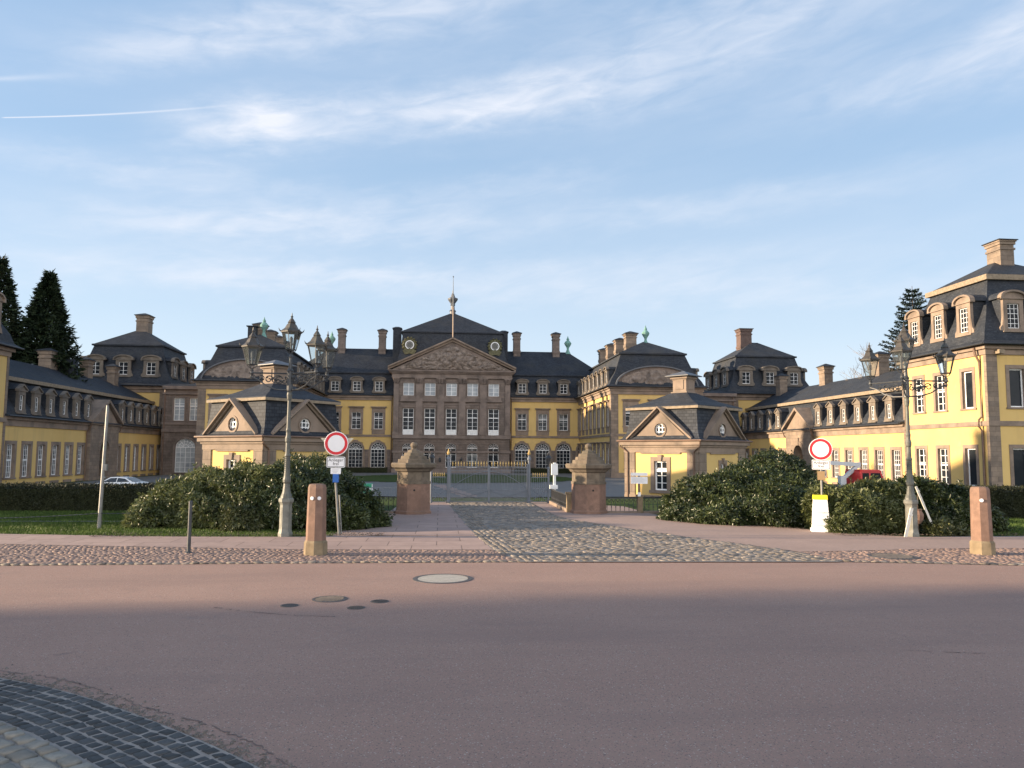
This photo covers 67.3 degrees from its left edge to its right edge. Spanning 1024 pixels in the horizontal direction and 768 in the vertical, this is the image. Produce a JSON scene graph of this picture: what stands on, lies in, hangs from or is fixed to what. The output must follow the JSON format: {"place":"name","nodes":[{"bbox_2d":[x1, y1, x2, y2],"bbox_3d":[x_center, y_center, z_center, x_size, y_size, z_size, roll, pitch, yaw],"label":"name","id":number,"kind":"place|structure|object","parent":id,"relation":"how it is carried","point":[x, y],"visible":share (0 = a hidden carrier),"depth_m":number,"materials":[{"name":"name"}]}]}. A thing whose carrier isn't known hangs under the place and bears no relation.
{"place":"outdoors","nodes":[
{"label":"outdoors","id":0,"kind":"place"},
{"bbox_2d":[0,510,337,536],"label":"grass","id":1,"kind":"structure","parent":0,"point":[35,524],"depth_m":20.59,"materials":[{"name":"plant"}]},
{"bbox_2d":[0,534,491,549],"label":"pavement","id":2,"kind":"structure","parent":0,"point":[413,542],"depth_m":17.69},
{"bbox_2d":[239,314,338,536],"bbox_3d":[-5.535,0.962,18.938,2.426,5.575,1.525,2,-5,-13],"label":"lamp post","id":3,"kind":"object","parent":2,"relation":"on","point":[286,500],"visible":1,"depth_m":19.09,"materials":[{"name":"metal"}]},
{"bbox_2d":[326,507,423,535],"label":"gravel path","id":4,"kind":"structure","parent":0,"point":[398,520],"depth_m":22.16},
{"bbox_2d":[391,442,436,514],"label":"gate pillar","id":5,"kind":"structure","parent":4,"relation":"on","point":[413,467],"depth_m":25.87,"materials":[{"name":"red stone"}]},
{"bbox_2d":[369,502,475,534],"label":"side path","id":6,"kind":"structure","parent":0,"point":[442,518],"depth_m":21.80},
{"bbox_2d":[428,452,445,502],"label":"side gate","id":7,"kind":"structure","parent":6,"relation":"on","point":[431,457],"depth_m":31.59,"materials":[{"name":"metal"}]},
{"bbox_2d":[0,562,1023,767],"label":"road","id":8,"kind":"structure","parent":0,"point":[655,665],"depth_m":7.87,"materials":[{"name":"asphalt"}]},
{"bbox_2d":[0,679,253,767],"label":"corner setts","id":9,"kind":"structure","parent":8,"relation":"on","point":[93,757],"depth_m":5.71,"materials":[{"name":"stone"}]},
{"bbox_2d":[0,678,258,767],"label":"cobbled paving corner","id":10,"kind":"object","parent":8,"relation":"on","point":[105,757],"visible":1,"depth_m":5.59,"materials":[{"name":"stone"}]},
{"bbox_2d":[0,721,96,767],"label":"corner cobbles","id":11,"kind":"object","parent":10,"relation":"on","point":[23,757],"visible":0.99,"depth_m":5.25,"materials":[{"name":"stone"}]},
{"bbox_2d":[0,664,292,767],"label":"road edge grit","id":12,"kind":"object","parent":8,"relation":"on","point":[214,742],"visible":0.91,"depth_m":5.99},
{"bbox_2d":[413,574,472,583],"bbox_3d":[-1.153,3.243,12.813,1.000,0.018,1.000,-1,-5,20],"label":"manhole cover","id":13,"kind":"object","parent":8,"relation":"on","point":[442,578],"visible":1,"depth_m":12.79,"materials":[{"name":"metal"}]},
{"bbox_2d":[0,607,984,767],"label":"road cracks","id":14,"kind":"object","parent":8,"relation":"on","point":[213,725],"visible":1,"depth_m":6.29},
{"bbox_2d":[0,475,1023,565],"bbox_3d":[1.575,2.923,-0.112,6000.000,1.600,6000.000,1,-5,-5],"label":"ground","id":15,"kind":"structure","parent":0,"point":[392,502],"depth_m":31.26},
{"bbox_2d":[0,292,24,482],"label":"end pavilion","id":16,"kind":"structure","parent":15,"relation":"on","point":[8,347],"depth_m":75.12,"materials":[{"name":"sandstone"},{"name":"slate"},{"name":"yellow painted plaster"}]},
{"bbox_2d":[0,254,32,363],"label":"conifer","id":17,"kind":"object","parent":15,"relation":"on","point":[11,307],"visible":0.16,"depth_m":100.24,"materials":[{"name":"green plant"}]},
{"bbox_2d":[13,268,87,382],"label":"conifer","id":18,"kind":"object","parent":15,"relation":"on","point":[45,319],"visible":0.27,"depth_m":100.38,"materials":[{"name":"green plant"}]},
{"bbox_2d":[0,481,153,510],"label":"hedge","id":19,"kind":"object","parent":15,"relation":"on","point":[40,496],"visible":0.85,"depth_m":26.52,"materials":[{"name":"green plant"}]},
{"bbox_2d":[2,348,162,483],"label":"stable wing","id":20,"kind":"structure","parent":15,"relation":"on","point":[55,427],"depth_m":92.52,"materials":[{"name":"paint"}]},
{"bbox_2d":[2,440,16,479],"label":"window","id":21,"kind":"structure","parent":20,"relation":"in","point":[10,449],"depth_m":77.46,"materials":[{"name":"stone"}]},
{"bbox_2d":[19,441,32,478],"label":"window","id":22,"kind":"structure","parent":20,"relation":"in","point":[26,446],"depth_m":80.51,"materials":[{"name":"stone"}]},
{"bbox_2d":[34,441,47,477],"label":"window","id":23,"kind":"structure","parent":20,"relation":"in","point":[41,449],"depth_m":83.51,"materials":[{"name":"stone"}]},
{"bbox_2d":[49,442,60,476],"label":"window","id":24,"kind":"structure","parent":20,"relation":"in","point":[55,453],"depth_m":86.54,"materials":[{"name":"stone"}]},
{"bbox_2d":[62,442,73,475],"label":"window","id":25,"kind":"structure","parent":20,"relation":"in","point":[68,446],"depth_m":89.55,"materials":[{"name":"stone"}]},
{"bbox_2d":[75,442,85,474],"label":"window","id":26,"kind":"structure","parent":20,"relation":"in","point":[80,451],"depth_m":92.58,"materials":[{"name":"glass"}]},
{"bbox_2d":[97,405,108,528],"bbox_3d":[-10.962,2.249,20.658,0.185,3.352,0.105,1,-5,-5],"label":"grey pole","id":27,"kind":"object","parent":15,"relation":"on","point":[101,494],"visible":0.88,"depth_m":20.61,"materials":[{"name":"metal"}]},
{"bbox_2d":[80,313,196,472],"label":"corner tower","id":28,"kind":"structure","parent":15,"relation":"on","point":[146,359],"depth_m":120.51,"materials":[{"name":"stone"}]},
{"bbox_2d":[159,384,197,474],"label":"gallery","id":29,"kind":"object","parent":15,"relation":"on","point":[178,431],"visible":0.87,"depth_m":117.09,"materials":[{"name":"brown stone"}]},
{"bbox_2d":[171,396,185,421],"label":"window","id":30,"kind":"structure","parent":29,"relation":"in","point":[179,402],"depth_m":117.46,"materials":[{"name":"white glass"}]},
{"bbox_2d":[171,437,195,472],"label":"window","id":31,"kind":"structure","parent":29,"relation":"in","point":[183,458],"depth_m":117.00,"materials":[{"name":"grey glass"}]},
{"bbox_2d":[187,397,197,421],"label":"window","id":32,"kind":"structure","parent":29,"relation":"in","point":[192,401],"depth_m":117.66,"materials":[{"name":"white glass"}]},
{"bbox_2d":[120,457,293,529],"bbox_3d":[-8.379,3.068,22.301,4.831,1.941,4.496,1,-5,-5],"label":"rhododendron bush","id":33,"kind":"object","parent":15,"relation":"on","point":[164,502],"visible":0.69,"depth_m":20.86,"materials":[{"name":"green plant"}]},
{"bbox_2d":[217,500,264,531],"bbox_3d":[-7.096,3.449,20.175,1.332,0.820,0.950,1,-5,-5],"label":"rhododendron bush","id":34,"kind":"object","parent":15,"relation":"on","point":[232,517],"visible":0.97,"depth_m":20.00,"materials":[{"name":"green plant"}]},
{"bbox_2d":[190,317,327,469],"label":"palace wing","id":35,"kind":"structure","parent":15,"relation":"on","point":[225,370],"depth_m":110.67,"materials":[{"name":"paint"}]},
{"bbox_2d":[194,360,349,469],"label":"guardhouse","id":36,"kind":"structure","parent":15,"relation":"on","point":[251,422],"depth_m":39.68,"materials":[{"name":"sandstone"},{"name":"slate"},{"name":"yellow painted plaster"}]},
{"bbox_2d":[240,449,355,530],"bbox_3d":[-6.750,3.210,25.342,3.701,2.217,10.837,1,-5,-12],"label":"rhododendron bush","id":37,"kind":"object","parent":15,"relation":"on","point":[307,471],"visible":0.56,"depth_m":21.08,"materials":[{"name":"green plant"}]},
{"bbox_2d":[44,473,624,496],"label":"court","id":38,"kind":"object","parent":15,"relation":"on","point":[615,487],"visible":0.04,"depth_m":84.65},
{"bbox_2d":[97,476,148,484],"bbox_3d":[-33.586,8.628,65.677,4.540,1.430,1.800,0,-5,5],"label":"car","id":39,"kind":"object","parent":38,"relation":"on","point":[128,480],"visible":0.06,"depth_m":64.97,"materials":[{"name":"white paint"}]},
{"bbox_2d":[341,466,387,472],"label":"hedge","id":40,"kind":"object","parent":38,"relation":"on","point":[366,470],"visible":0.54,"depth_m":134.10,"materials":[{"name":"green plant"}]},
{"bbox_2d":[356,474,571,482],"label":"court lawn","id":41,"kind":"structure","parent":38,"relation":"on","point":[393,478],"depth_m":105.53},
{"bbox_2d":[826,461,882,487],"bbox_3d":[27.509,7.970,64.224,6.350,3.188,2.320,1,-5,-9],"label":"crane truck","id":42,"kind":"object","parent":38,"relation":"on","point":[854,473],"visible":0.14,"depth_m":64.07,"materials":[{"name":"red paint"}]},
{"bbox_2d":[321,431,353,533],"bbox_3d":[-4.471,2.530,19.523,0.840,2.673,0.137,0,-5,-1],"label":"no entry sign","id":43,"kind":"object","parent":15,"relation":"on","point":[336,443],"visible":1,"depth_m":19.52,"materials":[{"name":"metal"}]},
{"bbox_2d":[296,470,395,531],"bbox_3d":[-4.630,3.228,21.801,2.710,1.578,3.633,1,-5,-5],"label":"rhododendron bush","id":44,"kind":"object","parent":15,"relation":"on","point":[360,509],"visible":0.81,"depth_m":21.01,"materials":[{"name":"green plant"}]},
{"bbox_2d":[309,276,591,472],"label":"palace","id":45,"kind":"structure","parent":15,"relation":"on","point":[463,389],"depth_m":138.95,"materials":[{"name":"stone"}]},
{"bbox_2d":[346,440,363,467],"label":"window","id":46,"kind":"structure","parent":45,"relation":"in","point":[355,450],"depth_m":137.59,"materials":[{"name":"glass"}]},
{"bbox_2d":[348,406,364,433],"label":"window","id":47,"kind":"structure","parent":45,"relation":"in","point":[355,412],"depth_m":138.01,"materials":[{"name":"stone"}]},
{"bbox_2d":[369,440,386,467],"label":"window","id":48,"kind":"structure","parent":45,"relation":"in","point":[377,449],"depth_m":137.96,"materials":[{"name":"glass"}]},
{"bbox_2d":[371,406,385,433],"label":"window","id":49,"kind":"structure","parent":45,"relation":"in","point":[378,412],"depth_m":138.40,"materials":[{"name":"stone"}]},
{"bbox_2d":[402,408,413,434],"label":"window","id":50,"kind":"structure","parent":45,"relation":"in","point":[407,413],"depth_m":137.61,"materials":[{"name":"white glass"}]},
{"bbox_2d":[423,408,435,434],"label":"window","id":51,"kind":"structure","parent":45,"relation":"in","point":[429,413],"depth_m":137.96,"materials":[{"name":"white glass"}]},
{"bbox_2d":[445,408,456,434],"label":"window","id":52,"kind":"structure","parent":45,"relation":"in","point":[450,413],"depth_m":138.30,"materials":[{"name":"white glass"}]},
{"bbox_2d":[466,443,477,468],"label":"window","id":53,"kind":"structure","parent":45,"relation":"in","point":[470,457],"depth_m":138.13,"materials":[{"name":"grey glass"}]},
{"bbox_2d":[466,408,477,434],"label":"window","id":54,"kind":"structure","parent":45,"relation":"in","point":[472,413],"depth_m":138.67,"materials":[{"name":"white glass"}]},
{"bbox_2d":[487,443,498,468],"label":"window","id":55,"kind":"structure","parent":45,"relation":"in","point":[491,457],"depth_m":138.47,"materials":[{"name":"grey glass"}]},
{"bbox_2d":[487,409,499,434],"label":"window","id":56,"kind":"structure","parent":45,"relation":"in","point":[493,414],"depth_m":139.04,"materials":[{"name":"white glass"}]},
{"bbox_2d":[514,408,529,435],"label":"window","id":57,"kind":"structure","parent":45,"relation":"in","point":[521,414],"depth_m":140.75,"materials":[{"name":"stone"}]},
{"bbox_2d":[513,441,530,468],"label":"window","id":58,"kind":"structure","parent":45,"relation":"in","point":[521,449],"depth_m":140.37,"materials":[{"name":"glass"}]},
{"bbox_2d":[534,441,550,467],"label":"window","id":59,"kind":"structure","parent":45,"relation":"in","point":[541,449],"depth_m":140.68,"materials":[{"name":"glass"}]},
{"bbox_2d":[535,408,550,435],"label":"window","id":60,"kind":"structure","parent":45,"relation":"in","point":[542,414],"depth_m":141.09,"materials":[{"name":"stone"}]},
{"bbox_2d":[556,408,570,435],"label":"window","id":61,"kind":"structure","parent":45,"relation":"in","point":[563,415],"depth_m":141.47,"materials":[{"name":"stone"}]},
{"bbox_2d":[555,441,571,468],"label":"window","id":62,"kind":"structure","parent":45,"relation":"in","point":[563,451],"depth_m":141.06,"materials":[{"name":"glass"}]},
{"bbox_2d":[0,544,1023,564],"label":"cobbled strip bed","id":63,"kind":"object","parent":15,"relation":"on","point":[367,558],"visible":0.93,"depth_m":15.51,"materials":[{"name":"stone"}]},
{"bbox_2d":[0,544,516,563],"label":"cobbled strip","id":64,"kind":"object","parent":63,"relation":"on","point":[64,552],"visible":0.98,"depth_m":15.43,"materials":[{"name":"stone"}]},
{"bbox_2d":[303,484,327,555],"bbox_3d":[-3.994,2.773,15.716,0.444,1.455,0.444,3,-6,-28],"label":"stone bollard","id":65,"kind":"object","parent":64,"relation":"on","point":[315,542],"visible":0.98,"depth_m":15.57,"materials":[{"name":"red stone"}]},
{"bbox_2d":[0,559,1023,565],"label":"kerb setts","id":66,"kind":"structure","parent":63,"relation":"on","point":[423,561],"depth_m":14.65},
{"bbox_2d":[802,548,1023,563],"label":"cobbled strip","id":67,"kind":"object","parent":63,"relation":"on","point":[954,556],"visible":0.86,"depth_m":15.98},
{"bbox_2d":[867,553,918,559],"bbox_3d":[7.834,3.545,15.842,0.960,0.022,0.960,2,-5,-14],"label":"manhole cover","id":68,"kind":"object","parent":67,"relation":"on","point":[893,555],"visible":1,"depth_m":15.75,"materials":[{"name":"metal"}]},
{"bbox_2d":[969,486,995,555],"bbox_3d":[10.001,2.919,16.401,0.444,1.455,0.444,-1,-5,12],"label":"stone bollard","id":69,"kind":"object","parent":67,"relation":"on","point":[981,542],"visible":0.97,"depth_m":16.27,"materials":[{"name":"red stone"}]},
{"bbox_2d":[92,521,1021,536],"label":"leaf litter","id":70,"kind":"object","parent":15,"relation":"on","point":[294,534],"visible":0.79,"depth_m":19.40,"materials":[{"name":"brown plant"}]},
{"bbox_2d":[549,489,571,511],"bbox_3d":[1.818,4.625,29.392,0.240,1.220,4.820,1,-5,-5],"label":"railing","id":71,"kind":"object","parent":15,"relation":"on","point":[557,500],"visible":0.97,"depth_m":28.74,"materials":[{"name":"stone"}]},
{"bbox_2d":[565,444,611,513],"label":"gate pillar","id":72,"kind":"structure","parent":15,"relation":"on","point":[588,468],"depth_m":26.44,"materials":[{"name":"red stone"}]},
{"bbox_2d":[606,495,643,512],"bbox_3d":[3.920,4.455,26.941,1.378,1.150,0.240,1,-5,-5],"label":"railing","id":73,"kind":"object","parent":15,"relation":"on","point":[639,500],"visible":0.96,"depth_m":26.93,"materials":[{"name":"metal"}]},
{"bbox_2d":[574,325,709,477],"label":"palace wing","id":74,"kind":"structure","parent":15,"relation":"on","point":[626,371],"depth_m":117.89,"materials":[{"name":"paint"}]},
{"bbox_2d":[621,399,640,431],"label":"window","id":75,"kind":"structure","parent":74,"relation":"in","point":[626,402],"depth_m":115.35,"materials":[{"name":"stone"}]},
{"bbox_2d":[449,502,839,561],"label":"drive setts","id":76,"kind":"structure","parent":15,"relation":"on","point":[675,543],"depth_m":18.04,"materials":[{"name":"stone"}]},
{"bbox_2d":[446,449,530,502],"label":"gate","id":77,"kind":"structure","parent":76,"relation":"on","point":[449,482],"depth_m":31.79,"materials":[{"name":"metal"}]},
{"bbox_2d":[448,502,543,560],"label":"drive gutter setts","id":78,"kind":"structure","parent":76,"relation":"on","point":[481,532],"depth_m":19.21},
{"bbox_2d":[616,371,752,496],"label":"guardhouse","id":79,"kind":"structure","parent":15,"relation":"on","point":[682,429],"depth_m":44.20,"materials":[{"name":"stone"}]},
{"bbox_2d":[649,455,670,493],"bbox_3d":[8.530,5.146,44.031,0.330,2.180,1.460,5,-7,-44],"label":"window","id":80,"kind":"structure","parent":79,"relation":"in","point":[660,466],"depth_m":44.08,"materials":[{"name":"wood"}]},
{"bbox_2d":[702,391,738,405],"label":"gallery","id":81,"kind":"object","parent":15,"relation":"on","point":[727,397],"visible":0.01,"depth_m":125.29,"materials":[{"name":"brown stone"}]},
{"bbox_2d":[656,467,811,527],"bbox_3d":[6.770,3.461,24.194,4.008,1.678,5.736,3,-6,-23],"label":"rhododendron bush","id":82,"kind":"object","parent":15,"relation":"on","point":[710,498],"visible":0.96,"depth_m":23.02,"materials":[{"name":"green plant"}]},
{"bbox_2d":[703,328,808,426],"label":"corner tower","id":83,"kind":"structure","parent":15,"relation":"on","point":[747,370],"depth_m":129.72,"materials":[{"name":"stone"}]},
{"bbox_2d":[711,446,828,518],"bbox_3d":[8.904,3.267,26.085,4.995,2.426,6.166,1,-5,-5],"label":"rhododendron bush","id":84,"kind":"object","parent":15,"relation":"on","point":[762,465],"visible":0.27,"depth_m":25.96,"materials":[{"name":"green plant"}]},
{"bbox_2d":[740,351,904,483],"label":"stable wing","id":85,"kind":"structure","parent":15,"relation":"on","point":[856,420],"depth_m":97.48,"materials":[{"name":"paint"}]},
{"bbox_2d":[831,447,840,478],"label":"window","id":86,"kind":"structure","parent":85,"relation":"in","point":[835,456],"depth_m":96.36,"materials":[{"name":"stone"}]},
{"bbox_2d":[858,447,868,468],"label":"window","id":87,"kind":"structure","parent":85,"relation":"in","point":[863,452],"depth_m":89.97,"materials":[{"name":"stone"}]},
{"bbox_2d":[873,447,885,479],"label":"window","id":88,"kind":"structure","parent":85,"relation":"in","point":[878,452],"depth_m":86.70,"materials":[{"name":"wood"}]},
{"bbox_2d":[890,447,902,480],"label":"window","id":89,"kind":"structure","parent":85,"relation":"in","point":[896,468],"depth_m":83.62,"materials":[{"name":"stone"}]},
{"bbox_2d":[799,474,926,534],"bbox_3d":[9.737,3.280,21.367,3.218,1.574,2.445,1,-5,-5],"label":"rhododendron bush","id":90,"kind":"object","parent":15,"relation":"on","point":[873,505],"visible":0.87,"depth_m":20.59,"materials":[{"name":"green plant"}]},
{"bbox_2d":[877,288,927,371],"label":"spruce","id":91,"kind":"object","parent":15,"relation":"on","point":[915,304],"visible":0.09,"depth_m":102.54,"materials":[{"name":"green plant"}]},
{"bbox_2d":[858,322,957,536],"bbox_3d":[10.402,1.170,20.177,2.408,5.575,2.341,2,-5,-13],"label":"lamp post","id":92,"kind":"object","parent":15,"relation":"on","point":[900,341],"visible":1,"depth_m":20.03,"materials":[{"name":"metal"}]},
{"bbox_2d":[919,510,970,535],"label":"rhododendron bush","id":93,"kind":"object","parent":15,"relation":"on","point":[939,526],"visible":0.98,"depth_m":20.12,"materials":[{"name":"green plant"}]},
{"bbox_2d":[895,471,1015,533],"bbox_3d":[11.982,3.261,21.533,3.600,1.667,2.579,1,-5,-5],"label":"rhododendron bush","id":94,"kind":"object","parent":15,"relation":"on","point":[951,500],"visible":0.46,"depth_m":20.88,"materials":[{"name":"green plant"}]},
{"bbox_2d":[889,238,1023,488],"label":"end pavilion","id":95,"kind":"structure","parent":15,"relation":"on","point":[967,425],"depth_m":72.47,"materials":[{"name":"painted yellow plaster"},{"name":"sandstone"},{"name":"dark glass"}]},
{"bbox_2d":[911,374,926,414],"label":"window","id":96,"kind":"structure","parent":95,"relation":"in","point":[919,403],"depth_m":79.69,"materials":[{"name":"wood"}]},
{"bbox_2d":[914,445,928,477],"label":"window","id":97,"kind":"structure","parent":95,"relation":"in","point":[921,451],"depth_m":79.09,"materials":[{"name":"wood"}]},
{"bbox_2d":[932,372,948,412],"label":"window","id":98,"kind":"structure","parent":95,"relation":"in","point":[940,398],"depth_m":76.36,"materials":[{"name":"wood"}]},
{"bbox_2d":[935,445,950,485],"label":"window","id":99,"kind":"structure","parent":95,"relation":"in","point":[943,465],"depth_m":75.72,"materials":[{"name":"wood"}]},
{"bbox_2d":[959,366,976,410],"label":"window","id":100,"kind":"structure","parent":95,"relation":"in","point":[967,384],"depth_m":72.35,"materials":[{"name":"stone"}]},
{"bbox_2d":[962,444,979,485],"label":"window","id":101,"kind":"structure","parent":95,"relation":"in","point":[971,470],"depth_m":71.75,"materials":[{"name":"glass"}]},
{"bbox_2d":[1005,365,1023,408],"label":"window","id":102,"kind":"structure","parent":95,"relation":"in","point":[1014,374],"depth_m":69.88,"materials":[{"name":"stone"}]},
{"bbox_2d":[1009,444,1023,486],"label":"window","id":103,"kind":"structure","parent":95,"relation":"in","point":[1016,452],"depth_m":69.24,"materials":[{"name":"glass"}]},
{"bbox_2d":[960,484,1023,518],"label":"hedge","id":104,"kind":"object","parent":15,"relation":"on","point":[1007,500],"visible":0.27,"depth_m":25.85,"materials":[{"name":"green plant"}]},
{"bbox_2d":[993,517,1023,535],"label":"grass","id":105,"kind":"structure","parent":15,"relation":"on","point":[1018,522],"depth_m":22.35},
{"bbox_2d":[0,0,1023,385],"label":"sky","id":106,"kind":"structure","parent":0,"point":[695,173],"materials":[{"name":"blue"}]},
{"bbox_2d":[531,502,1023,551],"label":"gravel path","id":107,"kind":"structure","parent":0,"point":[799,540],"depth_m":19.58,"materials":[{"name":"gravel"}]},
{"bbox_2d":[531,452,550,502],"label":"side gate","id":108,"kind":"structure","parent":107,"relation":"on","point":[548,458],"depth_m":31.99,"materials":[{"name":"metal"}]},
{"bbox_2d":[810,495,828,531],"bbox_3d":[8.385,3.520,20.918,0.500,1.000,0.400,-1,-5,15],"label":"sign stand","id":109,"kind":"object","parent":107,"relation":"on","point":[820,510],"visible":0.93,"depth_m":20.79,"materials":[{"name":"white plastic"}]},
{"bbox_2d":[809,438,832,494],"bbox_3d":[8.494,2.749,21.111,0.610,2.530,0.130,-2,-5,21],"label":"no entry sign","id":110,"kind":"object","parent":109,"relation":"on","point":[820,450],"visible":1,"depth_m":21.12,"materials":[{"name":"metal"}]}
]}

